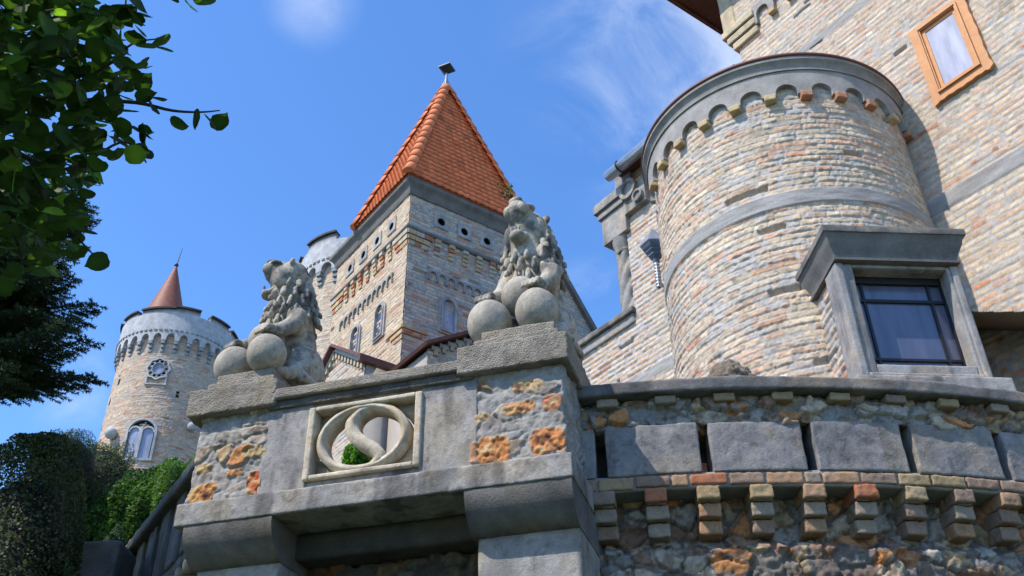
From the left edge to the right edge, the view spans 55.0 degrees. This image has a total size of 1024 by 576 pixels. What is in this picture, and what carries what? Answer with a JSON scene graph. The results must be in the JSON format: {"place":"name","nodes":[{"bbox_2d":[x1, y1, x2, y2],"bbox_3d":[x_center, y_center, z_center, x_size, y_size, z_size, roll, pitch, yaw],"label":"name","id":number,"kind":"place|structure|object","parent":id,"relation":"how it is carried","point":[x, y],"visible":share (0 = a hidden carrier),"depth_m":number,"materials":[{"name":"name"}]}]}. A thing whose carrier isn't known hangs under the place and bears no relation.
{"place":"outdoors","nodes":[
{"label":"outdoors","id":0,"kind":"place"},
{"bbox_2d":[0,0,741,486],"label":"sky","id":1,"kind":"structure","parent":0,"point":[319,98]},
{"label":"terrace ground","id":2,"kind":"structure","parent":0,"visible":0},
{"bbox_2d":[25,428,105,525],"bbox_3d":[-5.060,2.782,10.668,0.967,2.812,1.034,-1,-35,0],"label":"juniper bush","id":3,"kind":"object","parent":2,"relation":"on","point":[89,467],"visible":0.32,"depth_m":11.11,"materials":[{"name":"green plant"}]},
{"bbox_2d":[75,521,127,573],"bbox_3d":[-3.819,2.903,9.191,1.563,1.532,1.557,-1,-35,0],"label":"cone topiary","id":4,"kind":"object","parent":2,"relation":"on","point":[116,533],"visible":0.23,"depth_m":9.48,"materials":[{"name":"green plant"}]},
{"bbox_2d":[77,540,135,575],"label":"stone post","id":5,"kind":"object","parent":2,"relation":"on","point":[110,558],"visible":0.99,"depth_m":8.45,"materials":[{"name":"stone"}]},
{"bbox_2d":[90,439,135,496],"bbox_3d":[-5.081,3.227,11.613,1.085,3.159,1.123,-1,-35,0],"label":"juniper bush","id":6,"kind":"object","parent":2,"relation":"on","point":[112,466],"visible":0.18,"depth_m":12.12,"materials":[{"name":"green plant"}]},
{"bbox_2d":[65,453,195,574],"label":"garden hedge","id":7,"kind":"object","parent":2,"relation":"on","point":[132,508],"visible":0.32,"depth_m":10.87,"materials":[{"name":"green plant"}]},
{"bbox_2d":[341,443,371,464],"bbox_3d":[-1.276,1.868,8.108,0.351,1.305,0.487,-1,-35,0],"label":"leafy shrub","id":8,"kind":"object","parent":2,"relation":"on","point":[352,454],"visible":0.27,"depth_m":8.20,"materials":[{"name":"green plant"}]},
{"bbox_3d":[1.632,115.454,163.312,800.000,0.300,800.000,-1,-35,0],"label":"ground","id":9,"kind":"structure","parent":0,"visible":0},
{"bbox_2d":[0,430,88,575],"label":"clipped yew","id":10,"kind":"object","parent":9,"relation":"on","point":[34,537],"visible":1,"depth_m":7.91,"materials":[{"name":"green plant"}]},
{"bbox_2d":[0,151,109,406],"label":"spruce tree","id":11,"kind":"object","parent":9,"relation":"on","point":[30,331],"visible":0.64,"depth_m":8.31,"materials":[{"name":"green plant"}]},
{"bbox_2d":[0,0,228,296],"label":"linden tree","id":12,"kind":"object","parent":9,"relation":"on","point":[47,46],"visible":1,"depth_m":3.34,"materials":[{"name":"green plant"}]},
{"bbox_2d":[125,456,196,575],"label":"garden parapet","id":13,"kind":"structure","parent":9,"relation":"on","point":[154,545],"depth_m":8.37,"materials":[{"name":"stone"}]},
{"bbox_2d":[97,248,237,484],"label":"round tower","id":14,"kind":"structure","parent":9,"relation":"on","point":[164,361],"depth_m":32.38,"materials":[{"name":"brick"}]},
{"bbox_2d":[299,229,347,358],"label":"round tower","id":15,"kind":"structure","parent":9,"relation":"on","point":[322,270],"depth_m":28.29,"materials":[{"name":"brick"}]},
{"bbox_2d":[320,344,395,462],"bbox_3d":[-3.000,5.852,15.549,0.850,11.386,2.514,22,-41,-29],"label":"gabled annex","id":16,"kind":"object","parent":9,"relation":"on","point":[339,362],"visible":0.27,"depth_m":17.42,"materials":[{"name":"brick"}]},
{"bbox_2d":[173,321,601,575],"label":"gate balustrade","id":17,"kind":"object","parent":9,"relation":"on","point":[477,470],"visible":0.98,"depth_m":6.64,"materials":[{"name":"stone"}]},
{"bbox_2d":[214,258,323,386],"bbox_3d":[-1.891,0.289,8.096,0.682,1.303,0.829,-24,-41,30],"label":"lion statue","id":18,"kind":"object","parent":17,"relation":"on","point":[281,339],"visible":0.77,"depth_m":7.88,"materials":[{"name":"stone"}]},
{"bbox_2d":[467,196,583,361],"bbox_3d":[0.130,-0.079,7.707,0.720,1.418,0.876,-19,-39,24],"label":"lion statue","id":19,"kind":"object","parent":17,"relation":"on","point":[534,276],"visible":0.79,"depth_m":7.50,"materials":[{"name":"stone"}]},
{"bbox_2d":[329,62,515,364],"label":"square tower","id":20,"kind":"structure","parent":9,"relation":"on","point":[416,256],"depth_m":20.10,"materials":[{"name":"brick"}]},
{"bbox_2d":[494,178,512,199],"bbox_3d":[-0.159,-2.007,21.497,0.483,0.759,0.529,-1,-35,0],"label":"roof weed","id":21,"kind":"object","parent":20,"relation":"on","point":[509,194],"visible":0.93,"depth_m":21.45,"materials":[{"name":"green plant"}]},
{"bbox_2d":[386,330,473,452],"bbox_3d":[-0.127,5.587,15.335,4.102,11.510,1.370,22,-41,-29],"label":"gabled annex","id":22,"kind":"object","parent":9,"relation":"on","point":[442,349],"visible":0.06,"depth_m":16.76,"materials":[{"name":"brick"}]},
{"bbox_2d":[559,280,596,340],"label":"gable wall","id":23,"kind":"structure","parent":9,"relation":"on","point":[578,311],"depth_m":21.44,"materials":[{"name":"brick"}]},
{"bbox_2d":[578,64,734,384],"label":"castle wing","id":24,"kind":"structure","parent":9,"relation":"on","point":[631,342],"depth_m":13.65,"materials":[{"name":"beige brick"}]},
{"bbox_2d":[639,229,663,288],"bbox_3d":[1.921,-0.376,12.953,0.452,0.976,0.366,-1,-35,0],"label":"wall lantern","id":25,"kind":"object","parent":24,"relation":"attached to","point":[649,246],"depth_m":12.92,"materials":[{"name":"metal"}]},
{"bbox_2d":[577,375,1023,575],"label":"curved parapet","id":26,"kind":"structure","parent":9,"relation":"on","point":[738,475],"depth_m":6.70,"materials":[{"name":"stone"}]},
{"bbox_2d":[707,359,754,376],"bbox_3d":[1.587,0.632,7.115,0.353,0.237,0.324,24,-42,-31],"label":"loose stone","id":27,"kind":"object","parent":26,"relation":"on","point":[730,367],"visible":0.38,"depth_m":7.03,"materials":[{"name":"grey stone"}]},
{"bbox_2d":[641,52,1016,390],"bbox_3d":[3.062,2.040,8.571,3.024,9.550,3.554,-1,-35,0],"label":"round turret","id":28,"kind":"object","parent":9,"relation":"on","point":[800,233],"visible":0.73,"depth_m":9.28,"materials":[{"name":"brick"}]},
{"bbox_2d":[854,277,966,365],"bbox_3d":[3.197,0.321,8.017,0.860,0.980,0.060,1,-35,-3],"label":"window pane","id":29,"kind":"structure","parent":28,"relation":"in","point":[909,321],"depth_m":8.05,"materials":[{"name":"blue glass"}]},
{"bbox_2d":[667,0,1023,392],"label":"castle building","id":30,"kind":"structure","parent":9,"relation":"on","point":[952,71],"depth_m":10.03,"materials":[{"name":"brick"}]},
{"bbox_2d":[907,0,995,106],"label":"window frame","id":31,"kind":"structure","parent":30,"relation":"in","point":[952,53],"depth_m":10.34,"materials":[{"name":"orange paint"}]}
]}

